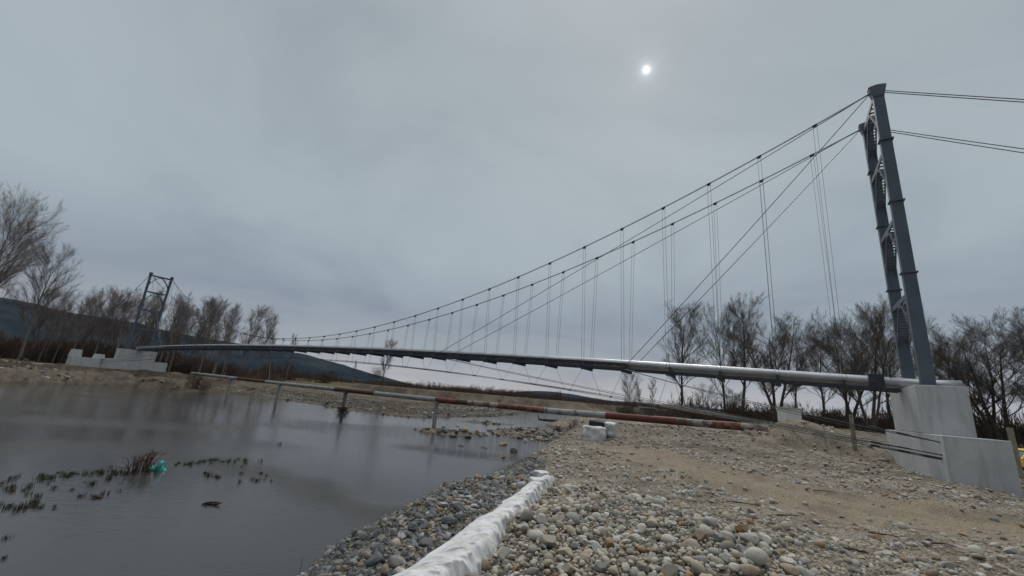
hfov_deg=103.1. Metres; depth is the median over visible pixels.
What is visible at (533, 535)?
cobble
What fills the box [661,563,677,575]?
cobble
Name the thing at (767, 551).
cobble
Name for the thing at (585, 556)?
cobble
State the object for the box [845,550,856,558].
cobble
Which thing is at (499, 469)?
wire net
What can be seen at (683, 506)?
cobble
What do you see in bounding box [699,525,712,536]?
cobble
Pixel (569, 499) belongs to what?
cobble
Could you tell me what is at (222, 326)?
tree
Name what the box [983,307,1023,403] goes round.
tree
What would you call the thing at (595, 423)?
covered gabion
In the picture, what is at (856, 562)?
cobble
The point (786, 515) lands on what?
stick
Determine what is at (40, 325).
tree
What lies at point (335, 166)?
sky
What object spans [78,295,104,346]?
tree
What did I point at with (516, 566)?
cobble
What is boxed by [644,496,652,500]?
cobble
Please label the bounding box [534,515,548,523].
cobble
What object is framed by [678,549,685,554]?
cobble
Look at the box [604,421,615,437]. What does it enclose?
concrete block
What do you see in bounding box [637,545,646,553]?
cobble
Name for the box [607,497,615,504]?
cobble
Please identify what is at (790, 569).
cobble
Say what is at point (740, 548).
cobble
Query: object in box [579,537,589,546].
cobble
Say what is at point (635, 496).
cobble
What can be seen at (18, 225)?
tree
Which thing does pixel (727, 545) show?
cobble
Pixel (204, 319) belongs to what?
tree
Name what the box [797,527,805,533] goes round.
cobble
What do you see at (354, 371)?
tree
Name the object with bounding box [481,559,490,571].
cobble
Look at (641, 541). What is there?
cobble
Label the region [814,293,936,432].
tree
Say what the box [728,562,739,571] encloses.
cobble
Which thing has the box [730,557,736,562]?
cobble
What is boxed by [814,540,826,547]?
cobble
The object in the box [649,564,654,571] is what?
cobble
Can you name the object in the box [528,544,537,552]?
cobble
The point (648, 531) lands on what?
cobble
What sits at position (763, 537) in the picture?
cobble
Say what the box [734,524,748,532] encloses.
cobble
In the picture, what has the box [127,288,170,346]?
tree
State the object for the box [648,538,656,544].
cobble
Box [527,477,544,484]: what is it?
wrapped block
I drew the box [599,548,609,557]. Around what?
cobble
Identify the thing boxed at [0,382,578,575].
water
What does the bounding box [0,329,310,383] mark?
undergrowth
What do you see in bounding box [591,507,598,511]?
cobble
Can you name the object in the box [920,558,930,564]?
cobble
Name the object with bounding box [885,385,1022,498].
bridge pier
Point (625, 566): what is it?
cobble
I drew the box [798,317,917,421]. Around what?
tree
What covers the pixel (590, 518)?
cobble
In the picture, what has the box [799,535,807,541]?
cobble
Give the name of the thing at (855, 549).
stick
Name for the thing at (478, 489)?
riprap
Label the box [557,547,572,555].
cobble
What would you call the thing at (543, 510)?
cobble
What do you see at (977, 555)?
cobble
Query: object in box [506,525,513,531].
cobble
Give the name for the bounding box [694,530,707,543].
cobble
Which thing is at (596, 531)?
cobble
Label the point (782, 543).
cobble
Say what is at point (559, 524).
cobble
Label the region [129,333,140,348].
tree
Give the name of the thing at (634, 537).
cobble
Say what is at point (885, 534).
stick
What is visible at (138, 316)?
bridge tower
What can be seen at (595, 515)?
cobble
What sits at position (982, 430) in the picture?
undergrowth
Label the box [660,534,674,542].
cobble
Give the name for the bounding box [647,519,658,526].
cobble
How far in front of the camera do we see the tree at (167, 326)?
74.26 m
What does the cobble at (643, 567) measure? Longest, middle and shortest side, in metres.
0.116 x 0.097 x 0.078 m
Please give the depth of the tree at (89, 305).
71.63 m
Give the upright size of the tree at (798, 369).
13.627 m
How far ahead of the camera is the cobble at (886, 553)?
5.42 m
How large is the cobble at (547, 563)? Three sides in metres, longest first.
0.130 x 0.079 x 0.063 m
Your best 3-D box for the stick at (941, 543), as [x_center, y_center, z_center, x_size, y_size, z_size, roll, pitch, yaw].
[6.621,3.937,6.261,0.325,0.040,0.068,0,-15,17]
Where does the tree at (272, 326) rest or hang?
on the ground
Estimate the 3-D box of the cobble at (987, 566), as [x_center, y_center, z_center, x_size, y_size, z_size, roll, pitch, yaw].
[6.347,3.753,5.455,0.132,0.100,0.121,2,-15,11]
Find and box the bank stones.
[0,358,563,443]
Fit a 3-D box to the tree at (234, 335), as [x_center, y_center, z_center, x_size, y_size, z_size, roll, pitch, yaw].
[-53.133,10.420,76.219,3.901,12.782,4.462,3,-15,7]
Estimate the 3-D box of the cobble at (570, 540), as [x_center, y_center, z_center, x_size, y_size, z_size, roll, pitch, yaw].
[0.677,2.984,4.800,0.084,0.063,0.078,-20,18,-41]
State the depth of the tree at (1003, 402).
52.86 m
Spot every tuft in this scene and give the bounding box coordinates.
[2,503,13,509]
[12,504,26,510]
[20,497,41,503]
[21,483,34,487]
[31,473,47,480]
[335,405,349,412]
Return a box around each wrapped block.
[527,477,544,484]
[533,470,549,476]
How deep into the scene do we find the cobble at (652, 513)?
5.92 m
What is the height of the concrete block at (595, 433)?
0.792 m
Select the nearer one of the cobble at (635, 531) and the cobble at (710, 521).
the cobble at (635, 531)
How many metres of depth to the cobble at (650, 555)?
4.34 m
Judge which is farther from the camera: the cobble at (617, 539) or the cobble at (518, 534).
the cobble at (518, 534)
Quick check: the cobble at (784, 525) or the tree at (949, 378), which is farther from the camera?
the tree at (949, 378)
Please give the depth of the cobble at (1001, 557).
5.73 m
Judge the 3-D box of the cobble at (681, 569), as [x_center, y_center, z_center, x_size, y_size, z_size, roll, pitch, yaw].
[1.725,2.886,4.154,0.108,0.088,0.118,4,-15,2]
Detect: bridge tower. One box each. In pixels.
[125,272,173,348]
[858,83,941,385]
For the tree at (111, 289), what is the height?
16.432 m
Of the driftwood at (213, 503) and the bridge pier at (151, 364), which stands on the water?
the driftwood at (213, 503)
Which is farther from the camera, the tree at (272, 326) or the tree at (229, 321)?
the tree at (272, 326)
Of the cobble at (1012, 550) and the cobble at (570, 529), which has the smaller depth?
the cobble at (570, 529)
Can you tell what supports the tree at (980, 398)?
on the ground
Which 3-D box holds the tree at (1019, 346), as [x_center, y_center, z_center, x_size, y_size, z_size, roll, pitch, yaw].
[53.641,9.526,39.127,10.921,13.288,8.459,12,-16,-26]
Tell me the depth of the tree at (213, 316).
79.16 m
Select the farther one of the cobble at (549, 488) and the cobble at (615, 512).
the cobble at (549, 488)
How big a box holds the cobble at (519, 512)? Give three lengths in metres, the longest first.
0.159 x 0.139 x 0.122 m
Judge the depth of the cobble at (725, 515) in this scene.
6.80 m
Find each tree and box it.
[0,182,69,288]
[0,205,58,304]
[0,233,85,360]
[27,289,61,348]
[37,321,55,362]
[42,290,82,351]
[51,299,77,362]
[66,301,90,342]
[69,295,106,348]
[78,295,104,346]
[85,285,108,343]
[93,289,131,353]
[96,285,125,351]
[105,301,138,356]
[108,286,143,348]
[123,295,153,344]
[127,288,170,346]
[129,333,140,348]
[140,298,170,346]
[146,299,163,344]
[158,292,194,362]
[158,304,197,362]
[167,303,192,371]
[170,296,191,357]
[182,306,200,356]
[185,323,204,373]
[187,295,220,356]
[191,295,222,361]
[198,326,217,375]
[200,303,224,366]
[208,294,229,364]
[212,350,223,373]
[213,303,242,373]
[221,309,246,374]
[236,304,273,367]
[257,312,279,371]
[266,329,275,379]
[285,333,297,380]
[352,362,356,386]
[379,338,396,385]
[620,372,642,413]
[633,380,643,408]
[647,378,656,407]
[657,297,721,411]
[688,299,749,418]
[690,383,722,410]
[712,306,836,422]
[714,387,751,410]
[717,290,769,421]
[779,325,825,406]
[797,322,856,424]
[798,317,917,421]
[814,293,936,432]
[845,300,899,429]
[882,305,946,379]
[913,310,1023,439]
[929,324,993,415]
[929,338,976,382]
[946,306,1023,427]
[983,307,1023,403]
[992,329,1023,391]
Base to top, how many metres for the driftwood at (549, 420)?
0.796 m
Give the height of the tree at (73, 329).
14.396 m
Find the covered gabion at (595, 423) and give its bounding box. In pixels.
[589,420,604,426]
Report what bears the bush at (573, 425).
on the ground
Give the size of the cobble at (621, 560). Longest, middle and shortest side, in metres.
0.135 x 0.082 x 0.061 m
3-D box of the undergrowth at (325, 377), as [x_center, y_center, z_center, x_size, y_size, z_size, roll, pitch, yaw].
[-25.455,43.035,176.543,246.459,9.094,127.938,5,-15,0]
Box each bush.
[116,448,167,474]
[175,371,216,389]
[370,366,384,377]
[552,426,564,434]
[561,417,582,434]
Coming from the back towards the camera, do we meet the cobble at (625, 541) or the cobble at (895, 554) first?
the cobble at (895, 554)
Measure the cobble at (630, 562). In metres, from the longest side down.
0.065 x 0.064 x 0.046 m
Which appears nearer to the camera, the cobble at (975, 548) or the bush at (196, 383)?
the cobble at (975, 548)
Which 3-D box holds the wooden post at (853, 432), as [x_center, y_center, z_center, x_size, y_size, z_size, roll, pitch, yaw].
[16.934,7.307,20.175,0.160,1.965,0.128,5,-15,0]
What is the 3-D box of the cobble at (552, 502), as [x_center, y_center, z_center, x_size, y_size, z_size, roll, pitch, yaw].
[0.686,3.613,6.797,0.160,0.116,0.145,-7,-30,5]
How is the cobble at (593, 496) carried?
on the ground
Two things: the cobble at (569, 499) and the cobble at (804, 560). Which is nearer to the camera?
the cobble at (804, 560)
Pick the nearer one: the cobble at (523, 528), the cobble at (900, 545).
the cobble at (523, 528)
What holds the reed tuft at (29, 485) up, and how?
in the water
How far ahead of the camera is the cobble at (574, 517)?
5.30 m
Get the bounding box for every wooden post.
[849,415,857,450]
[1006,428,1023,479]
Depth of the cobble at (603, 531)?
5.05 m
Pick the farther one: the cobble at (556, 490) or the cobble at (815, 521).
the cobble at (556, 490)
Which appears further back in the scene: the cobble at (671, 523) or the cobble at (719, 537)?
the cobble at (671, 523)
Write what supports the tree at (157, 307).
on the ground
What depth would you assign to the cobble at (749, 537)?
5.11 m
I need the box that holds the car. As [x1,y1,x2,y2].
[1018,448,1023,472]
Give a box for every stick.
[775,514,799,515]
[843,547,868,552]
[868,531,913,539]
[931,542,956,546]
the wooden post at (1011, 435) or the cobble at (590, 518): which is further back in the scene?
the wooden post at (1011, 435)
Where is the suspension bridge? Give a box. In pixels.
[72,90,1023,459]
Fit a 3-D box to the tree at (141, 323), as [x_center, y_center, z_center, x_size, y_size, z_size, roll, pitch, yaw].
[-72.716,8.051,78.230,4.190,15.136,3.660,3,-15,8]
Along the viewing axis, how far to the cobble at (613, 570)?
4.01 m
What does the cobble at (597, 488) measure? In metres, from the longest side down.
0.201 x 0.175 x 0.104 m
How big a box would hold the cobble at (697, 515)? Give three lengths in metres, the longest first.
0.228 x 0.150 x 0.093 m
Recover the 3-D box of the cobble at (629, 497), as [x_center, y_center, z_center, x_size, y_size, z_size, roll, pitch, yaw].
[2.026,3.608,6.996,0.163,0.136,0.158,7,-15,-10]
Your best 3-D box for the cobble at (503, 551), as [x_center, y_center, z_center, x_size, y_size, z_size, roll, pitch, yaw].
[-0.060,2.976,4.562,0.159,0.124,0.200,-14,-39,41]
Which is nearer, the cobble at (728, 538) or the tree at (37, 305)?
the cobble at (728, 538)
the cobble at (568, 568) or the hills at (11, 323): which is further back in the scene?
the hills at (11, 323)
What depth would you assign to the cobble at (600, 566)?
4.05 m
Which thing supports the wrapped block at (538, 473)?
on the ground
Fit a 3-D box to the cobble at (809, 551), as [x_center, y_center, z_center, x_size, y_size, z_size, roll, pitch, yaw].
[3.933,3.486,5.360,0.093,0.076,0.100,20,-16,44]
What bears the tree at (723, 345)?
on the ground
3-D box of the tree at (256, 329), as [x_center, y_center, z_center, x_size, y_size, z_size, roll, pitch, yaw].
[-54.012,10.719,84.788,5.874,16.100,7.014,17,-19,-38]
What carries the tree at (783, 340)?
on the ground
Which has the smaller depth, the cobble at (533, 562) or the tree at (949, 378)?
the cobble at (533, 562)
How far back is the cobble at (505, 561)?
4.34 m
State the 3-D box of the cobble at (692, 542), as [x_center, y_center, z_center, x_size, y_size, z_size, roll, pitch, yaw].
[2.109,3.059,4.787,0.201,0.199,0.232,5,-23,-28]
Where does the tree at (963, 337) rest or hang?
on the ground
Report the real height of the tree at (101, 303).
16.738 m
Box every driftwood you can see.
[91,494,102,497]
[202,501,222,504]
[538,415,557,421]
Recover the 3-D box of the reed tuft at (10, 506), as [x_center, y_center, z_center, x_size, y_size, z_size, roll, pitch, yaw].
[-10.120,4.381,8.137,0.151,0.143,0.206,-10,-21,44]
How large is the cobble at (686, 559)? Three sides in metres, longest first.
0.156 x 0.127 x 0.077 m
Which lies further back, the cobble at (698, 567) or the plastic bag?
the plastic bag
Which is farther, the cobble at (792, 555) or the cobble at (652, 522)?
the cobble at (652, 522)
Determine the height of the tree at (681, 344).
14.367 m
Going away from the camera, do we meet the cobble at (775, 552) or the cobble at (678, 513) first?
the cobble at (775, 552)
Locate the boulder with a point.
(513, 449)
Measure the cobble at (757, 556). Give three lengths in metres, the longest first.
0.232 x 0.204 x 0.184 m
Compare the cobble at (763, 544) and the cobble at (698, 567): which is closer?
the cobble at (698, 567)
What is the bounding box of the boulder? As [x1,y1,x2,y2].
[510,447,517,451]
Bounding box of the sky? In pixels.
[0,0,1023,426]
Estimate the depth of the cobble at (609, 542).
4.70 m
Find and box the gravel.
[395,419,1023,575]
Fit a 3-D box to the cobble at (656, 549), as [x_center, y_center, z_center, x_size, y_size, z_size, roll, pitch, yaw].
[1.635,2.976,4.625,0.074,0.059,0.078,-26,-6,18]
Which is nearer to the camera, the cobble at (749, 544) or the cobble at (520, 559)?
the cobble at (520, 559)
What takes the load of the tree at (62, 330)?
on the ground
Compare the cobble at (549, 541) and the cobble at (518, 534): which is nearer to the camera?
the cobble at (549, 541)
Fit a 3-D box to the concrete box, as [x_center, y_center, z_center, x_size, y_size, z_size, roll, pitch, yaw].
[18.152,8.484,26.615,1.120,1.270,1.000,5,-15,0]
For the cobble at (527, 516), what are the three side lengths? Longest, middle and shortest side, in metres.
0.216 x 0.171 x 0.168 m
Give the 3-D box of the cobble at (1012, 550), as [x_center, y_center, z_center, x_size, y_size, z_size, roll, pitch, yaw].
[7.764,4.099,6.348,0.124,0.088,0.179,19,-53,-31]
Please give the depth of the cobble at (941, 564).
5.23 m
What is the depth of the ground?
11.47 m
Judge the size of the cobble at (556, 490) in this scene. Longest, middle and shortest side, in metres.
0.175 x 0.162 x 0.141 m
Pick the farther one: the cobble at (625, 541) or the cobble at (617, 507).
the cobble at (617, 507)
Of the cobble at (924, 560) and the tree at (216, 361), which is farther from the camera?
the tree at (216, 361)
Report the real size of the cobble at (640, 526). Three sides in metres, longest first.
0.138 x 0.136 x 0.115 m
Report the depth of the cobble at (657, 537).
5.06 m
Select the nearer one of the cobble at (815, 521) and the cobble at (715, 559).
the cobble at (715, 559)
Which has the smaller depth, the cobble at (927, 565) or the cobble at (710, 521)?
the cobble at (927, 565)
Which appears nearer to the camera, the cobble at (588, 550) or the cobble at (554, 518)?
the cobble at (588, 550)
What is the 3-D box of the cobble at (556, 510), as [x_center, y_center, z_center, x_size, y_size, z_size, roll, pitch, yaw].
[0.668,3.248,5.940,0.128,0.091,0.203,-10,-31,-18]
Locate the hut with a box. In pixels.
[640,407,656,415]
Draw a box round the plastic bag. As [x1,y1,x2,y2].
[149,460,166,470]
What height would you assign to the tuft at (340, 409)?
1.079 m
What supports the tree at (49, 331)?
on the ground
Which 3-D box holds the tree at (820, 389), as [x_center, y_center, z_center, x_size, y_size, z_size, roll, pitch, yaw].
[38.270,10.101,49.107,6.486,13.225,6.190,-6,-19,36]
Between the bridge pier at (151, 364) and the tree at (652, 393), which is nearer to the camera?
the bridge pier at (151, 364)
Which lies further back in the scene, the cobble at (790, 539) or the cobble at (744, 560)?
the cobble at (790, 539)
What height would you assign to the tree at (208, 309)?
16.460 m
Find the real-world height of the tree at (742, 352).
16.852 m
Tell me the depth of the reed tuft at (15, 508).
8.09 m
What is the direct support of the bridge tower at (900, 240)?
on the bridge pier at (943, 415)
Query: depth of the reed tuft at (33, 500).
8.54 m
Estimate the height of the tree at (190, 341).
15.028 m
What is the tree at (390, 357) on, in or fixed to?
on the ground
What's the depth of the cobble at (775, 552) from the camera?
4.98 m
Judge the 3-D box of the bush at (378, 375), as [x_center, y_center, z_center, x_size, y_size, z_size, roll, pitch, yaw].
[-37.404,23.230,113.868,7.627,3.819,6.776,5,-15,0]
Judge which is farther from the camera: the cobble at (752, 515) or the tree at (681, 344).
the tree at (681, 344)
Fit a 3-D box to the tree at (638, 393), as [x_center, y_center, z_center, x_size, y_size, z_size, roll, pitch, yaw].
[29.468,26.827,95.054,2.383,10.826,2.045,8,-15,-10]
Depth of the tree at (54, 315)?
77.67 m
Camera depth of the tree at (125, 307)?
72.39 m
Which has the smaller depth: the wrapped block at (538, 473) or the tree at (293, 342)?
the wrapped block at (538, 473)
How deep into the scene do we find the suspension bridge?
22.58 m
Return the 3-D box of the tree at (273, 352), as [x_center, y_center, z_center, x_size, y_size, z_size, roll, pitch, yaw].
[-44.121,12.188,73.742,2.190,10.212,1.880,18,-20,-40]
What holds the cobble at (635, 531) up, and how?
on the ground
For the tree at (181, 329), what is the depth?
72.96 m
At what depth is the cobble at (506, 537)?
5.01 m
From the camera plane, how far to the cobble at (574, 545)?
4.66 m
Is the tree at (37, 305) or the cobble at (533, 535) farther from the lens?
the tree at (37, 305)
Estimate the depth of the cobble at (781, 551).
5.14 m
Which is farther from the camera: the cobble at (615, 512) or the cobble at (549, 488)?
the cobble at (549, 488)
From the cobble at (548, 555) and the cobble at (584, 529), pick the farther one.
the cobble at (584, 529)
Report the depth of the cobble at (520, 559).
4.30 m
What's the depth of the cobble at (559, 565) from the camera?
4.13 m
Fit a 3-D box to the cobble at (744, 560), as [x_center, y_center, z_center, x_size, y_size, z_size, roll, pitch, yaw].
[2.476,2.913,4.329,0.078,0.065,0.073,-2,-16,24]
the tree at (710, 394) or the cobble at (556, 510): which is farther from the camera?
the tree at (710, 394)
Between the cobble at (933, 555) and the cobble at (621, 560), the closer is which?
the cobble at (621, 560)
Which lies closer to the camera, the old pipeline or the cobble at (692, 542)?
the cobble at (692, 542)
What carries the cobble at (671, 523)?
on the ground
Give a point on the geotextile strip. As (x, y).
(466, 551)
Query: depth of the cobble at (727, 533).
5.16 m
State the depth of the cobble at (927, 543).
6.19 m
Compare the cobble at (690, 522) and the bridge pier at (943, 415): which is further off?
the bridge pier at (943, 415)
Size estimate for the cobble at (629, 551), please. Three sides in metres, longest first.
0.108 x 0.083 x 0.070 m
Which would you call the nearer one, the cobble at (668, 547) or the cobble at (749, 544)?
the cobble at (668, 547)
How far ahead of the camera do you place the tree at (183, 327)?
80.02 m
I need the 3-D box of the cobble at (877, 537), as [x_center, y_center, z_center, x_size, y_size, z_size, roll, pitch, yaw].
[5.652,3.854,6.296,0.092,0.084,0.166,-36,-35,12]
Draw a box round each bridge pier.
[65,348,167,371]
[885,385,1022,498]
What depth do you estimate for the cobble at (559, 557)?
4.29 m
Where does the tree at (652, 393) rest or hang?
on the ground
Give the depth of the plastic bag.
12.10 m
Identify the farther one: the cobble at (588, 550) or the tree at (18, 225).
the tree at (18, 225)
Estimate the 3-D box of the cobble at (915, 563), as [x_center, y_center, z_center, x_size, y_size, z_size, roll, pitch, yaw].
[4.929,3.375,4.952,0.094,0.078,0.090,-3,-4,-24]
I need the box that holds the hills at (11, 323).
[0,298,406,384]
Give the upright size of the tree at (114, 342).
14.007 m
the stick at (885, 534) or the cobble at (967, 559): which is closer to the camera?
the cobble at (967, 559)
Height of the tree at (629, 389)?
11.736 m
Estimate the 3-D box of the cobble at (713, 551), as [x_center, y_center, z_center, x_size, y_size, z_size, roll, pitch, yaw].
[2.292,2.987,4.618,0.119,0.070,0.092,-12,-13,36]
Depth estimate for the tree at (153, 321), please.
79.31 m
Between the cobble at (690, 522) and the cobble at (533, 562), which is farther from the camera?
the cobble at (690, 522)
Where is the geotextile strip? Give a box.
[392,474,552,575]
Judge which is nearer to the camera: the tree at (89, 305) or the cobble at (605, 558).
the cobble at (605, 558)
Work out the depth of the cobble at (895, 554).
5.39 m
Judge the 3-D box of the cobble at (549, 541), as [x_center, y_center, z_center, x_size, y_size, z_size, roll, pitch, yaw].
[0.401,2.868,4.596,0.184,0.136,0.162,1,-15,14]
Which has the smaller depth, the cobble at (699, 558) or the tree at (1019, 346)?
the cobble at (699, 558)
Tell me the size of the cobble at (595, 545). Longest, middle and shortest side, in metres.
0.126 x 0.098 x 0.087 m
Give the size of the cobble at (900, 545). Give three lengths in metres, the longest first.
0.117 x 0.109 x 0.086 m
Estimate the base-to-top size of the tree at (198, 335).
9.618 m
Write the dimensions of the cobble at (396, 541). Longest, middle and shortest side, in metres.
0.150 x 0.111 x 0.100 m
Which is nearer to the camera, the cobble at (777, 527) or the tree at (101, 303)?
the cobble at (777, 527)
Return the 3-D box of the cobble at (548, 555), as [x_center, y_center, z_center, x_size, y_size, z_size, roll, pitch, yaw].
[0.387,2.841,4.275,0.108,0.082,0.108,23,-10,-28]
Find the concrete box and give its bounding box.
[775,407,801,420]
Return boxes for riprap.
[299,455,545,575]
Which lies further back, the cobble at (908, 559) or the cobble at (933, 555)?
the cobble at (933, 555)
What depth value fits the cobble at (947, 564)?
5.20 m
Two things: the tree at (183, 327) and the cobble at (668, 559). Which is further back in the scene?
the tree at (183, 327)
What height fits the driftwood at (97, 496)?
0.067 m
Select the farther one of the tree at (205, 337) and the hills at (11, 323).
the hills at (11, 323)
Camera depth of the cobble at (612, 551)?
4.53 m
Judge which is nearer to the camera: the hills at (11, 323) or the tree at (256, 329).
the tree at (256, 329)
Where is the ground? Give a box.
[0,358,1023,575]
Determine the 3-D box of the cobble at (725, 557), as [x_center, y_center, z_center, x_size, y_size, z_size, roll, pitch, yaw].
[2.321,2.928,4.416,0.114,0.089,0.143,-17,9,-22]
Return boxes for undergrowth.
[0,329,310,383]
[248,359,672,415]
[623,391,1023,447]
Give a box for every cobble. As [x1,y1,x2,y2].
[390,538,400,546]
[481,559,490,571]
[498,546,514,558]
[502,559,509,567]
[504,535,509,540]
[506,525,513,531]
[512,563,519,570]
[515,510,522,518]
[515,531,522,537]
[516,524,528,532]
[516,556,524,563]
[520,509,533,522]
[528,530,543,540]
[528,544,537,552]
[530,559,537,566]
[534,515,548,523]
[536,507,548,515]
[539,534,555,547]
[542,559,553,567]
[543,553,553,560]
[547,486,553,491]
[548,500,557,505]
[549,514,561,522]
[553,487,559,493]
[553,507,560,513]
[556,520,563,528]
[556,554,564,560]
[556,563,563,570]
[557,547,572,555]
[562,563,573,574]
[564,497,573,503]
[566,512,579,525]
[566,525,576,536]
[566,537,573,543]
[570,541,577,548]
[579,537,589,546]
[579,553,589,562]
[582,526,587,533]
[583,548,592,554]
[587,516,594,521]
[589,493,597,500]
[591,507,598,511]
[591,512,600,520]
[591,543,601,548]
[593,529,599,534]
[593,561,606,572]
[594,485,602,491]
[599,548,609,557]
[600,527,607,536]
[601,555,610,563]
[605,537,613,548]
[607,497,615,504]
[607,565,618,574]
[608,548,616,556]
[612,505,619,510]
[612,509,620,516]
[612,536,620,542]
[614,518,625,524]
[617,557,625,565]
[620,539,630,544]
[621,562,629,572]
[624,494,633,501]
[626,548,633,554]
[628,559,633,566]
[630,533,641,542]
[631,493,642,499]
[633,529,642,534]
[636,523,645,530]
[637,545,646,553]
[638,538,645,544]
[639,563,648,571]
[643,543,651,549]
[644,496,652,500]
[645,528,650,534]
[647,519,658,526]
[647,552,655,560]
[648,511,656,516]
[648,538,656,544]
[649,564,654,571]
[653,498,664,506]
[653,546,658,552]
[655,534,662,540]
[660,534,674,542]
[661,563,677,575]
[663,557,671,562]
[665,544,671,550]
[666,521,676,526]
[670,509,681,516]
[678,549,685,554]
[678,565,684,575]
[679,503,687,508]
[681,538,700,549]
[682,556,693,565]
[687,519,693,525]
[690,560,705,575]
[693,513,702,518]
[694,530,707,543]
[695,555,707,565]
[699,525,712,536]
[702,517,717,527]
[708,547,718,554]
[710,556,724,564]
[712,532,724,542]
[716,564,727,569]
[719,540,735,553]
[719,552,730,563]
[720,512,731,520]
[720,530,735,541]
[724,535,734,543]
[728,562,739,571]
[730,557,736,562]
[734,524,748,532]
[736,544,746,552]
[739,533,758,544]
[740,557,748,564]
[743,547,766,565]
[746,542,754,547]
[749,513,756,517]
[757,533,771,544]
[758,541,769,549]
[760,547,771,555]
[770,544,778,548]
[771,525,779,529]
[772,549,781,556]
[777,549,784,554]
[778,563,799,575]
[780,521,789,530]
[780,541,785,547]
[780,556,793,564]
[784,537,793,542]
[788,553,797,558]
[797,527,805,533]
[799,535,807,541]
[800,557,809,564]
[806,549,814,554]
[811,519,820,523]
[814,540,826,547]
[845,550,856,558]
[852,559,860,566]
[873,534,881,540]
[882,550,894,557]
[889,550,900,556]
[895,542,904,547]
[905,556,912,562]
[913,561,922,566]
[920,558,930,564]
[921,540,931,546]
[923,563,933,568]
[930,552,940,559]
[936,562,945,567]
[942,561,958,568]
[959,556,972,562]
[967,545,983,554]
[971,553,985,558]
[978,563,991,569]
[989,542,1000,547]
[995,555,1006,560]
[1002,547,1016,553]
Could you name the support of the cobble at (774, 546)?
on the ground
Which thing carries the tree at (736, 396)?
on the ground
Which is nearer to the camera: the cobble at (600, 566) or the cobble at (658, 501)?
the cobble at (600, 566)
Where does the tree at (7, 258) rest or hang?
on the ground
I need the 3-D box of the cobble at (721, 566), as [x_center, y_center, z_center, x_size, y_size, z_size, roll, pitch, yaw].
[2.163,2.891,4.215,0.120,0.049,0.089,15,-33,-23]
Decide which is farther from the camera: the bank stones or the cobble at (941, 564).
the bank stones
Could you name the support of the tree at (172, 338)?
on the ground
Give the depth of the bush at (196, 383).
56.32 m
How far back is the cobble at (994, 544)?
6.60 m
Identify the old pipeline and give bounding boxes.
[190,372,767,430]
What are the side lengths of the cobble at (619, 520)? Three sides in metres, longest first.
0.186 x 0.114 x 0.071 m
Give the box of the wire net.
[300,453,546,575]
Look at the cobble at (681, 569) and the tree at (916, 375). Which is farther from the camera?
the tree at (916, 375)
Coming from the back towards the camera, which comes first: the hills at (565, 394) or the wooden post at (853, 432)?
the hills at (565, 394)
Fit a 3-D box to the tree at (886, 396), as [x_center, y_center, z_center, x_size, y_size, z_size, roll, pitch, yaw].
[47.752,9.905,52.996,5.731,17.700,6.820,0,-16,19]
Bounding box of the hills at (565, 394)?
[518,391,870,424]
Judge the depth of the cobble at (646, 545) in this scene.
4.73 m
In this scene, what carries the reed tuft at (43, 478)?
in the water
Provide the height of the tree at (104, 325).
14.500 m
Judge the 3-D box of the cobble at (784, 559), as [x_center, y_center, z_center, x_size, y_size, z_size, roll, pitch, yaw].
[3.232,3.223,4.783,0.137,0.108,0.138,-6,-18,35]

